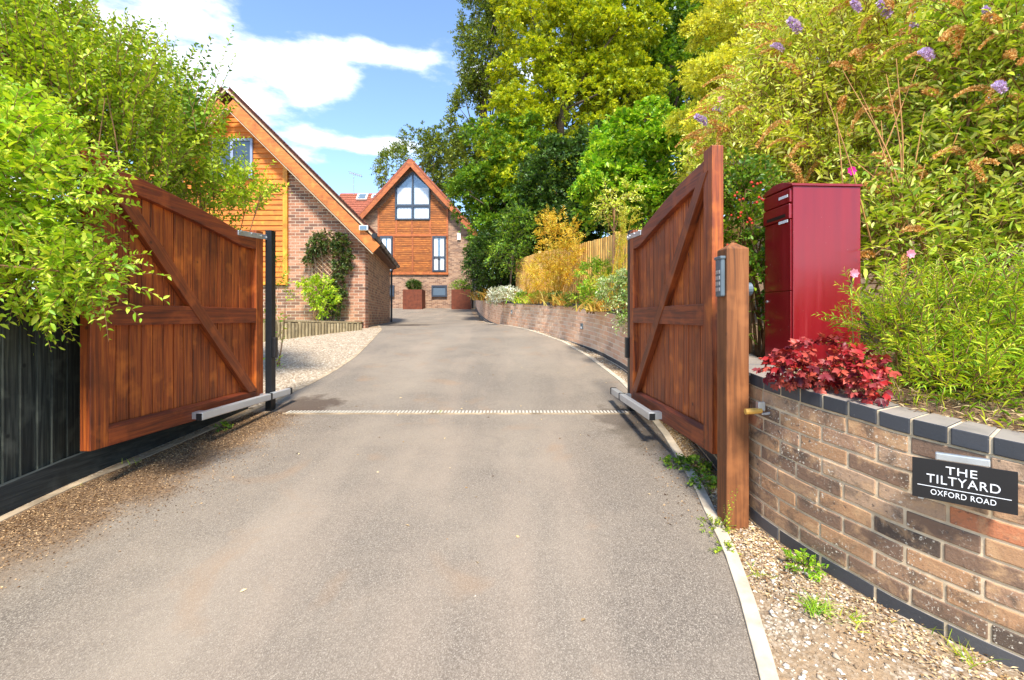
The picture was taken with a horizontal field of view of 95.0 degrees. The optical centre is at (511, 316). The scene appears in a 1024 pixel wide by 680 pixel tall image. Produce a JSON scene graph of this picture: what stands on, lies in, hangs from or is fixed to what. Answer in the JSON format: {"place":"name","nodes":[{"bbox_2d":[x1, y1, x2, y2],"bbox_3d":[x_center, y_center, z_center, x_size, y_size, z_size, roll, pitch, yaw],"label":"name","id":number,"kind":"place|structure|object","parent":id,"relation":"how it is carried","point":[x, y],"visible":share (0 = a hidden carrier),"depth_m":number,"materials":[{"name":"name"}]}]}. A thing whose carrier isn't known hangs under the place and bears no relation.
{"place":"outdoors","nodes":[
{"label":"outdoors","id":0,"kind":"place"},
{"bbox_2d":[0,308,758,679],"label":"driveway","id":1,"kind":"structure","parent":0,"point":[330,552],"depth_m":2.39,"materials":[{"name":"grey asphalt"}]},
{"bbox_2d":[0,412,326,588],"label":"leaf litter","id":2,"kind":"object","parent":1,"relation":"on","point":[96,486],"visible":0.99,"depth_m":3.05,"materials":[{"name":"brown plant"}]},
{"bbox_2d":[0,325,381,521],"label":"kerb","id":3,"kind":"structure","parent":1,"relation":"on","point":[36,502],"depth_m":3.54,"materials":[{"name":"concrete"}]},
{"bbox_2d":[213,419,232,431],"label":"weed","id":4,"kind":"object","parent":1,"relation":"on","point":[225,423],"visible":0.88,"depth_m":4.21,"materials":[{"name":"green plant"}]},
{"bbox_2d":[403,289,424,308],"bbox_3d":[-5.519,-0.969,26.532,1.064,1.106,1.064,0,0,0],"label":"square planter","id":5,"kind":"object","parent":1,"relation":"on","point":[413,298],"visible":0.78,"depth_m":26.00,"materials":[{"name":"metal"}]},
{"bbox_2d":[405,278,421,288],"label":"round shrub","id":6,"kind":"object","parent":5,"relation":"in","point":[416,284],"visible":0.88,"depth_m":26.38,"materials":[{"name":"green plant"}]},
{"bbox_2d":[233,367,649,620],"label":"fallen leaves","id":7,"kind":"object","parent":1,"relation":"on","point":[582,619],"visible":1,"depth_m":2.94,"materials":[{"name":"plant"}]},
{"bbox_2d":[282,410,628,413],"bbox_3d":[-0.560,0.980,4.760,3.460,0.043,0.160,0,0,0],"label":"drain channel","id":8,"kind":"object","parent":1,"relation":"on","point":[398,412],"visible":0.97,"depth_m":4.71,"materials":[{"name":"metal"}]},
{"bbox_2d":[451,289,471,308],"bbox_3d":[-2.825,-0.969,26.532,1.064,1.106,1.064,0,0,0],"label":"square planter","id":9,"kind":"object","parent":1,"relation":"on","point":[462,300],"visible":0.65,"depth_m":26.00,"materials":[{"name":"metal"}]},
{"bbox_2d":[449,277,473,290],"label":"spiky plant","id":10,"kind":"object","parent":9,"relation":"in","point":[458,281],"visible":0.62,"depth_m":26.43,"materials":[{"name":"green plant"}]},
{"bbox_2d":[625,407,707,524],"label":"leaf litter","id":11,"kind":"object","parent":1,"relation":"on","point":[664,470],"visible":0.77,"depth_m":3.24,"materials":[{"name":"brown plant"}]},
{"bbox_2d":[658,453,694,468],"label":"weed","id":12,"kind":"object","parent":1,"relation":"on","point":[669,458],"visible":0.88,"depth_m":3.38,"materials":[{"name":"green plant"}]},
{"bbox_2d":[708,536,741,554],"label":"weed","id":13,"kind":"object","parent":1,"relation":"on","point":[720,549],"visible":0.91,"depth_m":2.34,"materials":[{"name":"green plant"}]},
{"bbox_2d":[0,308,1023,679],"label":"ground","id":14,"kind":"structure","parent":0,"point":[818,658],"depth_m":1.77,"materials":[{"name":"soil"}]},
{"bbox_2d":[3,178,79,295],"bbox_3d":[-4.022,-0.169,4.200,2.264,2.455,2.386,0,0,0],"label":"hedge","id":15,"kind":"object","parent":14,"relation":"on","point":[32,195],"depth_m":3.67,"materials":[{"name":"green plant"}]},
{"bbox_2d":[0,61,171,353],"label":"privet bush","id":16,"kind":"object","parent":14,"relation":"on","point":[35,163],"visible":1,"depth_m":2.64,"materials":[{"name":"green plant"}]},
{"bbox_2d":[0,0,211,288],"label":"privet bush","id":17,"kind":"object","parent":14,"relation":"on","point":[79,70],"visible":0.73,"depth_m":4.24,"materials":[{"name":"green plant"}]},
{"bbox_2d":[0,292,247,515],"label":"black fence","id":18,"kind":"object","parent":14,"relation":"on","point":[41,454],"visible":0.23,"depth_m":2.98,"materials":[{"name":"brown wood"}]},
{"bbox_2d":[142,87,399,327],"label":"brick house","id":19,"kind":"structure","parent":14,"relation":"on","point":[303,208],"depth_m":11.70,"materials":[{"name":"brown brick"}]},
{"bbox_2d":[212,138,255,178],"bbox_3d":[-6.935,-3.920,11.610,1.150,1.000,0.120,0,0,0],"label":"window","id":20,"kind":"structure","parent":19,"relation":"in","point":[248,143],"depth_m":11.63,"materials":[{"name":"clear glass"}]},
{"bbox_2d":[311,231,337,308],"bbox_3d":[-4.655,-1.160,11.659,0.664,1.934,0.042,0,0,0],"label":"trellis","id":21,"kind":"object","parent":19,"relation":"attached to","point":[313,264],"visible":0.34,"depth_m":11.65,"materials":[{"name":"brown wood"}]},
{"bbox_2d":[300,228,356,323],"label":"climbing plant","id":22,"kind":"object","parent":19,"relation":"attached to","point":[336,245],"visible":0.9,"depth_m":11.46,"materials":[{"name":"green plant"}]},
{"bbox_2d":[359,225,368,230],"bbox_3d":[-3.565,-2.140,11.357,0.210,0.120,0.225,0,0,0],"label":"flood light","id":23,"kind":"object","parent":19,"relation":"attached to","point":[363,227],"visible":1,"depth_m":11.25,"materials":[{"name":"white paint"}]},
{"bbox_2d":[265,230,277,410],"bbox_3d":[-2.471,0.066,4.835,0.101,1.905,0.094,0,0,0],"label":"steel post","id":24,"kind":"object","parent":14,"relation":"on","point":[271,347],"visible":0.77,"depth_m":4.79,"materials":[{"name":"black metal"}]},
{"bbox_2d":[80,149,291,450],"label":"wooden gate","id":25,"kind":"structure","parent":24,"relation":"attached to","point":[192,351],"depth_m":3.62,"materials":[{"name":"brown wood"}]},
{"bbox_2d":[263,320,361,341],"bbox_3d":[-4.642,0.355,9.819,0.192,0.687,3.494,0,0,36],"label":"log edging","id":26,"kind":"object","parent":14,"relation":"on","point":[299,329],"visible":0.35,"depth_m":10.09,"materials":[{"name":"brown wood"}]},
{"bbox_2d":[248,328,379,407],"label":"gravel","id":27,"kind":"structure","parent":14,"relation":"on","point":[281,383],"depth_m":7.86,"materials":[{"name":"beige gravel"}]},
{"bbox_2d":[101,39,289,231],"bbox_3d":[-3.931,-1.206,5.464,2.714,4.120,1.541,0,0,32],"label":"privet bush","id":28,"kind":"object","parent":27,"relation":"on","point":[215,183],"visible":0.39,"depth_m":5.40,"materials":[{"name":"green plant"}]},
{"bbox_2d":[83,1,236,131],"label":"privet shoots","id":29,"kind":"object","parent":28,"relation":"attached to","point":[193,106],"visible":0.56,"depth_m":5.20,"materials":[{"name":"green plant"}]},
{"bbox_2d":[263,254,301,368],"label":"young plant","id":30,"kind":"object","parent":27,"relation":"on","point":[284,310],"visible":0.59,"depth_m":6.96,"materials":[{"name":"green plant"}]},
{"bbox_2d":[340,193,376,213],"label":"red roofed house","id":31,"kind":"structure","parent":14,"relation":"on","point":[357,203],"depth_m":40.82,"materials":[{"name":"tile"}]},
{"bbox_2d":[358,158,479,307],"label":"boarded house","id":32,"kind":"structure","parent":14,"relation":"on","point":[404,213],"depth_m":26.94,"materials":[{"name":"orange wood"}]},
{"bbox_2d":[380,236,392,271],"bbox_3d":[-7.204,-3.620,26.934,0.712,2.037,0.108,0,0,0],"label":"window","id":33,"kind":"structure","parent":32,"relation":"in","point":[387,241],"depth_m":26.94,"materials":[{"name":"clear glass"}]},
{"bbox_2d":[395,171,429,219],"bbox_3d":[-5.695,-6.954,26.930,2.013,2.765,0.127,0,0,0],"label":"peaked window","id":34,"kind":"structure","parent":32,"relation":"in","point":[412,194],"depth_m":26.94,"materials":[{"name":"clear glass"}]},
{"bbox_2d":[432,236,445,271],"bbox_3d":[-4.185,-3.620,26.934,0.761,2.037,0.108,0,0,0],"label":"window","id":35,"kind":"structure","parent":32,"relation":"in","point":[438,242],"depth_m":26.94,"materials":[{"name":"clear glass"}]},
{"bbox_2d":[431,285,446,296],"bbox_3d":[-4.173,-1.485,26.930,0.884,0.663,0.100,0,0,0],"label":"window","id":36,"kind":"structure","parent":32,"relation":"in","point":[436,290],"depth_m":26.91,"materials":[{"name":"grey glass"}]},
{"bbox_2d":[369,119,468,200],"bbox_3d":[-7.482,-8.839,39.982,8.844,15.117,7.032,0,0,0],"label":"tree","id":37,"kind":"object","parent":14,"relation":"on","point":[427,150],"visible":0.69,"depth_m":38.45,"materials":[{"name":"green plant"}]},
{"bbox_2d":[442,0,518,274],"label":"tree","id":38,"kind":"object","parent":14,"relation":"on","point":[475,82],"visible":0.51,"depth_m":31.99,"materials":[{"name":"green plant"}]},
{"bbox_2d":[441,109,645,284],"bbox_3d":[0.882,-5.100,20.348,6.603,8.670,9.089,0,0,-33],"label":"tree","id":39,"kind":"object","parent":14,"relation":"on","point":[481,212],"visible":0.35,"depth_m":20.62,"materials":[{"name":"green plant"}]},
{"bbox_2d":[516,326,627,383],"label":"verge stones","id":40,"kind":"object","parent":14,"relation":"on","point":[603,363],"visible":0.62,"depth_m":7.79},
{"bbox_2d":[625,230,634,410],"bbox_3d":[1.224,0.066,4.835,0.117,1.905,0.094,0,0,0],"label":"steel post","id":41,"kind":"object","parent":14,"relation":"on","point":[627,347],"visible":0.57,"depth_m":4.80,"materials":[{"name":"black metal"}]},
{"bbox_2d":[610,145,722,453],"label":"wooden gate","id":42,"kind":"structure","parent":41,"relation":"attached to","point":[676,243],"depth_m":3.48,"materials":[{"name":"brown wood"}]},
{"bbox_2d":[483,322,778,679],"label":"kerb","id":43,"kind":"structure","parent":14,"relation":"on","point":[764,661],"depth_m":2.13,"materials":[{"name":"concrete"}]},
{"bbox_2d":[696,513,736,535],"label":"weed","id":44,"kind":"object","parent":43,"relation":"on","point":[717,521],"visible":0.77,"depth_m":2.54,"materials":[{"name":"green plant"}]},
{"bbox_2d":[723,491,735,533],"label":"tall weed","id":45,"kind":"object","parent":43,"relation":"on","point":[728,523],"visible":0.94,"depth_m":2.49,"materials":[{"name":"green plant"}]},
{"bbox_2d":[673,454,713,475],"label":"weed","id":46,"kind":"object","parent":14,"relation":"on","point":[706,465],"visible":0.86,"depth_m":3.28,"materials":[{"name":"green plant"}]},
{"bbox_2d":[685,474,716,492],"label":"weed","id":47,"kind":"object","parent":14,"relation":"on","point":[712,483],"visible":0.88,"depth_m":3.04,"materials":[{"name":"green plant"}]},
{"bbox_2d":[717,242,748,529],"bbox_3d":[1.228,0.392,2.612,0.122,1.616,0.122,0,0,0],"label":"timber post","id":48,"kind":"object","parent":14,"relation":"on","point":[732,388],"visible":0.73,"depth_m":2.55,"materials":[{"name":"brown wood"}]},
{"bbox_2d":[714,256,725,296],"bbox_3d":[1.151,-0.223,2.598,0.031,0.222,0.082,0,0,0],"label":"keypad","id":49,"kind":"object","parent":48,"relation":"attached to","point":[720,276],"visible":1,"depth_m":2.57,"materials":[{"name":"grey metal"}]},
{"bbox_2d":[749,283,753,295],"bbox_3d":[1.313,-0.123,2.630,0.054,0.139,0.076,0,0,0],"label":"round sensor","id":50,"kind":"object","parent":48,"relation":"attached to","point":[751,288],"visible":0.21,"depth_m":2.60,"materials":[{"name":"grey plastic"}]},
{"bbox_2d":[475,294,1023,672],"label":"garden wall","id":51,"kind":"structure","parent":14,"relation":"on","point":[830,478],"depth_m":1.97,"materials":[{"name":"brick"}]},
{"bbox_2d":[744,401,769,414],"bbox_3d":[1.324,0.482,2.459,0.210,0.074,0.041,0,0,0],"label":"gate catch","id":52,"kind":"object","parent":51,"relation":"attached to","point":[760,407],"visible":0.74,"depth_m":2.45,"materials":[{"name":"metal"}]},
{"bbox_2d":[912,451,1017,515],"bbox_3d":[1.633,0.592,1.703,0.274,0.182,0.046,0,0,41],"label":"name sign","id":53,"kind":"object","parent":51,"relation":"attached to","point":[977,485],"visible":1,"depth_m":1.68,"materials":[{"name":"metal"}]},
{"bbox_2d":[489,107,1023,432],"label":"flower bed","id":54,"kind":"object","parent":14,"relation":"on","point":[931,405],"depth_m":2.13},
{"bbox_2d":[460,290,488,299],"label":"ornamental grass","id":55,"kind":"object","parent":54,"relation":"on","point":[476,297],"depth_m":18.30,"materials":[{"name":"brown plant"}]},
{"bbox_2d":[480,288,507,300],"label":"ornamental grass","id":56,"kind":"object","parent":54,"relation":"on","point":[489,295],"depth_m":16.39,"materials":[{"name":"yellow plant"}]},
{"bbox_2d":[459,227,550,298],"bbox_3d":[-0.090,-1.960,18.206,3.967,3.043,3.796,0,0,0],"label":"hedge shrub","id":57,"kind":"object","parent":54,"relation":"on","point":[473,254],"visible":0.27,"depth_m":17.74,"materials":[{"name":"green plant"}]},
{"bbox_2d":[485,284,524,306],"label":"silver shrub","id":58,"kind":"object","parent":54,"relation":"on","point":[495,291],"visible":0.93,"depth_m":13.22,"materials":[{"name":"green plant"}]},
{"bbox_2d":[483,201,538,284],"bbox_3d":[0.008,-2.067,15.251,1.863,3.443,1.484,0,0,0],"label":"tree","id":59,"kind":"object","parent":54,"relation":"on","point":[509,245],"visible":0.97,"depth_m":15.16,"materials":[{"name":"green plant"}]},
{"bbox_2d":[505,294,533,303],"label":"ornamental grass","id":60,"kind":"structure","parent":54,"relation":"on","point":[519,301],"depth_m":11.66,"materials":[{"name":"green plant"}]},
{"bbox_2d":[513,291,531,303],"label":"bedding plant","id":61,"kind":"object","parent":54,"relation":"on","point":[519,294],"visible":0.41,"depth_m":12.44,"materials":[{"name":"green plant"}]},
{"bbox_2d":[517,257,549,296],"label":"golden bamboo","id":62,"kind":"object","parent":54,"relation":"on","point":[536,285],"visible":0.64,"depth_m":12.80,"materials":[{"name":"yellow plant"}]},
{"bbox_2d":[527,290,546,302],"bbox_3d":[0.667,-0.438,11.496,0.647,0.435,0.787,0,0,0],"label":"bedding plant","id":63,"kind":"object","parent":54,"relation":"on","point":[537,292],"visible":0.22,"depth_m":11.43,"materials":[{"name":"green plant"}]},
{"bbox_2d":[512,290,568,303],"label":"ornamental grass","id":64,"kind":"object","parent":54,"relation":"on","point":[532,301],"depth_m":10.95,"materials":[{"name":"yellow plant"}]},
{"bbox_2d":[545,290,564,307],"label":"bedding plant","id":65,"kind":"object","parent":54,"relation":"on","point":[553,293],"visible":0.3,"depth_m":10.08,"materials":[{"name":"green plant"}]},
{"bbox_2d":[522,205,588,292],"bbox_3d":[1.037,-1.403,10.466,1.667,2.418,1.617,0,0,0],"label":"golden bamboo","id":66,"kind":"object","parent":54,"relation":"on","point":[556,266],"visible":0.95,"depth_m":10.54,"materials":[{"name":"yellow plant"}]},
{"bbox_2d":[537,291,597,305],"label":"ornamental grass","id":67,"kind":"object","parent":54,"relation":"on","point":[558,302],"depth_m":9.50,"materials":[{"name":"yellow plant"}]},
{"bbox_2d":[490,118,654,269],"bbox_3d":[2.295,-4.176,17.138,6.286,5.620,4.340,0,0,0],"label":"tree","id":68,"kind":"object","parent":54,"relation":"on","point":[557,149],"visible":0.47,"depth_m":16.23,"materials":[{"name":"green plant"}]},
{"bbox_2d":[473,0,672,202],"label":"tree","id":69,"kind":"object","parent":54,"relation":"on","point":[555,71],"visible":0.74,"depth_m":22.35,"materials":[{"name":"yellow plant"}]},
{"bbox_2d":[559,291,587,310],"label":"bedding plant","id":70,"kind":"object","parent":54,"relation":"on","point":[567,298],"visible":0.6,"depth_m":9.08,"materials":[{"name":"green plant"}]},
{"bbox_2d":[571,279,606,313],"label":"green shrub","id":71,"kind":"object","parent":54,"relation":"on","point":[583,292],"visible":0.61,"depth_m":7.84,"materials":[{"name":"green plant"}]},
{"bbox_2d":[573,255,617,290],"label":"green shrub","id":72,"kind":"object","parent":54,"relation":"on","point":[597,262],"visible":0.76,"depth_m":8.62,"materials":[{"name":"green plant"}]},
{"bbox_2d":[575,295,626,311],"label":"ornamental grass","id":73,"kind":"object","parent":54,"relation":"on","point":[597,307],"depth_m":7.57,"materials":[{"name":"yellow plant"}]},
{"bbox_2d":[591,268,627,334],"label":"variegated shrub","id":74,"kind":"object","parent":54,"relation":"on","point":[620,281],"visible":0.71,"depth_m":6.56,"materials":[{"name":"green plant"}]},
{"bbox_2d":[587,199,641,300],"bbox_3d":[1.735,-1.102,7.873,1.031,1.794,0.903,0,0,0],"label":"golden bamboo","id":75,"kind":"object","parent":54,"relation":"on","point":[622,256],"visible":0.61,"depth_m":7.91,"materials":[{"name":"yellow plant"}]},
{"bbox_2d":[590,174,649,290],"bbox_3d":[1.847,-1.229,8.215,1.016,2.522,0.973,0,0,0],"label":"tree","id":76,"kind":"object","parent":54,"relation":"on","point":[613,204],"visible":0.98,"depth_m":8.17,"materials":[{"name":"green plant"}]},
{"bbox_2d":[566,94,695,237],"bbox_3d":[3.559,-3.505,12.508,4.338,4.632,3.095,0,0,0],"label":"tree","id":77,"kind":"object","parent":54,"relation":"on","point":[609,158],"visible":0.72,"depth_m":11.78,"materials":[{"name":"green plant"}]},
{"bbox_2d":[516,220,754,312],"bbox_3d":[1.517,-0.951,10.670,0.322,2.038,11.094,0,0,-13],"label":"timber fence","id":78,"kind":"object","parent":54,"relation":"on","point":[597,247],"visible":0.19,"depth_m":10.36,"materials":[{"name":"brown wood"}]},
{"bbox_2d":[660,60,802,244],"bbox_3d":[2.467,-1.535,5.485,2.147,2.980,1.476,0,0,-35],"label":"buddleia bush","id":79,"kind":"object","parent":54,"relation":"on","point":[689,159],"visible":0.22,"depth_m":5.36,"materials":[{"name":"green plant"}]},
{"bbox_2d":[723,146,793,356],"bbox_3d":[1.640,-0.446,3.199,0.627,1.504,0.646,0,0,0],"label":"rose bush","id":80,"kind":"object","parent":54,"relation":"on","point":[753,177],"visible":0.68,"depth_m":3.16,"materials":[{"name":"green plant"}]},
{"bbox_2d":[661,0,905,252],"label":"tree","id":81,"kind":"object","parent":54,"relation":"on","point":[707,20],"visible":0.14,"depth_m":9.16,"materials":[{"name":"plant"}]},
{"bbox_2d":[763,183,862,371],"bbox_3d":[1.813,-0.221,2.848,0.465,1.161,0.335,0,0,-3],"label":"parcel box","id":82,"kind":"object","parent":54,"relation":"on","point":[812,241],"visible":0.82,"depth_m":2.71,"materials":[{"name":"red metal"}]},
{"bbox_2d":[765,219,791,291],"bbox_3d":[1.606,-0.360,2.837,0.007,0.410,0.251,0,0,-3],"label":"door","id":83,"kind":"structure","parent":82,"relation":"in","point":[778,238],"depth_m":2.82,"materials":[{"name":"red metal"}]},
{"bbox_2d":[765,291,791,364],"bbox_3d":[1.606,0.065,2.837,0.007,0.430,0.251,0,0,-3],"label":"lower door","id":84,"kind":"structure","parent":82,"relation":"in","point":[778,309],"depth_m":2.82,"materials":[{"name":"red metal"}]},
{"bbox_2d":[752,332,901,407],"bbox_3d":[1.466,0.236,2.175,0.565,0.329,0.437,0,0,0],"label":"crimson plant","id":85,"kind":"object","parent":54,"relation":"on","point":[811,370],"visible":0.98,"depth_m":2.19,"materials":[{"name":"red plant"}]},
{"bbox_2d":[687,0,1008,261],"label":"buddleia bush","id":86,"kind":"object","parent":54,"relation":"on","point":[839,35],"visible":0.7,"depth_m":4.02,"materials":[{"name":"green plant"}]},
{"bbox_2d":[700,0,1019,211],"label":"tree","id":87,"kind":"object","parent":54,"relation":"on","point":[731,17],"depth_m":14.32,"materials":[{"name":"green plant"}]},
{"bbox_2d":[758,338,1023,432],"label":"dry mulch","id":88,"kind":"object","parent":54,"relation":"on","point":[949,404],"visible":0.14,"depth_m":2.03,"materials":[{"name":"plant"}]},
{"bbox_2d":[783,343,1023,428],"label":"ground cover","id":89,"kind":"object","parent":54,"relation":"on","point":[947,394],"visible":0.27,"depth_m":2.06,"materials":[{"name":"green plant"}]},
{"bbox_2d":[811,235,1023,407],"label":"aster bush","id":90,"kind":"object","parent":54,"relation":"on","point":[984,347],"visible":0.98,"depth_m":2.17,"materials":[{"name":"green plant"}]},
{"bbox_2d":[850,268,859,342],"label":"bright flower","id":91,"kind":"object","parent":90,"relation":"in","point":[854,273],"visible":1,"depth_m":2.35,"materials":[{"name":"plant"}]},
{"bbox_2d":[906,249,915,322],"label":"bright flower","id":92,"kind":"object","parent":90,"relation":"attached to","point":[911,253],"visible":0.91,"depth_m":2.29,"materials":[{"name":"plant"}]},
{"bbox_2d":[824,0,1023,337],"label":"buddleia bush","id":93,"kind":"object","parent":54,"relation":"on","point":[951,147],"visible":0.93,"depth_m":2.94,"materials":[{"name":"green plant"}]},
{"bbox_2d":[848,166,856,183],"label":"bright flower","id":94,"kind":"object","parent":93,"relation":"attached to","point":[853,169],"visible":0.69,"depth_m":2.99,"materials":[{"name":"pink plant"}]},
{"bbox_2d":[746,560,777,578],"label":"grass tuft","id":95,"kind":"object","parent":14,"relation":"on","point":[758,572],"visible":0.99,"depth_m":2.15,"materials":[{"name":"green plant"}]},
{"bbox_2d":[781,548,828,581],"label":"weed","id":96,"kind":"object","parent":14,"relation":"on","point":[799,556],"visible":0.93,"depth_m":2.14,"materials":[{"name":"green plant"}]},
{"bbox_2d":[788,587,845,620],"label":"grass tuft","id":97,"kind":"object","parent":14,"relation":"on","point":[814,604],"visible":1,"depth_m":1.90,"materials":[{"name":"green plant"}]},
{"bbox_2d":[658,419,1023,679],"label":"leaf litter","id":98,"kind":"object","parent":14,"relation":"on","point":[747,542],"visible":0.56,"depth_m":1.94,"materials":[{"name":"plant"}]},
{"bbox_2d":[660,421,1023,679],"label":"verge stones","id":99,"kind":"object","parent":14,"relation":"on","point":[869,669],"visible":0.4,"depth_m":1.85,"materials":[{"name":"beige gravel"}]},
{"bbox_2d":[698,466,999,679],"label":"pale stones","id":100,"kind":"object","parent":14,"relation":"on","point":[770,611],"visible":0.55,"depth_m":1.93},
{"bbox_2d":[829,606,871,632],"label":"grass tuft","id":101,"kind":"object","parent":14,"relation":"on","point":[852,617],"visible":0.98,"depth_m":1.84,"materials":[{"name":"green plant"}]},
{"bbox_2d":[942,630,1009,668],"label":"grass tuft","id":102,"kind":"object","parent":14,"relation":"on","point":[961,655],"visible":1,"depth_m":1.68,"materials":[{"name":"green plant"}]},
{"bbox_2d":[5,0,1019,291],"label":"sky","id":103,"kind":"structure","parent":0,"point":[337,81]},
{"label":"lawn","id":104,"kind":"structure","parent":0,"visible":0},
{"bbox_2d":[293,273,342,322],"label":"leafy shrub","id":105,"kind":"object","parent":104,"relation":"on","point":[308,290],"visible":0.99,"depth_m":11.13,"materials":[{"name":"green plant"}]},
{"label":"hillside","id":106,"kind":"structure","parent":0,"visible":0},
{"bbox_2d":[459,0,828,204],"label":"tree","id":107,"kind":"object","parent":106,"relation":"on","point":[569,118],"visible":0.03,"depth_m":35.04,"materials":[{"name":"green plant"}]},
{"bbox_2d":[557,0,779,161],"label":"tree","id":108,"kind":"object","parent":106,"relation":"on","point":[668,52],"visible":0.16,"depth_m":25.71,"materials":[{"name":"green plant"}]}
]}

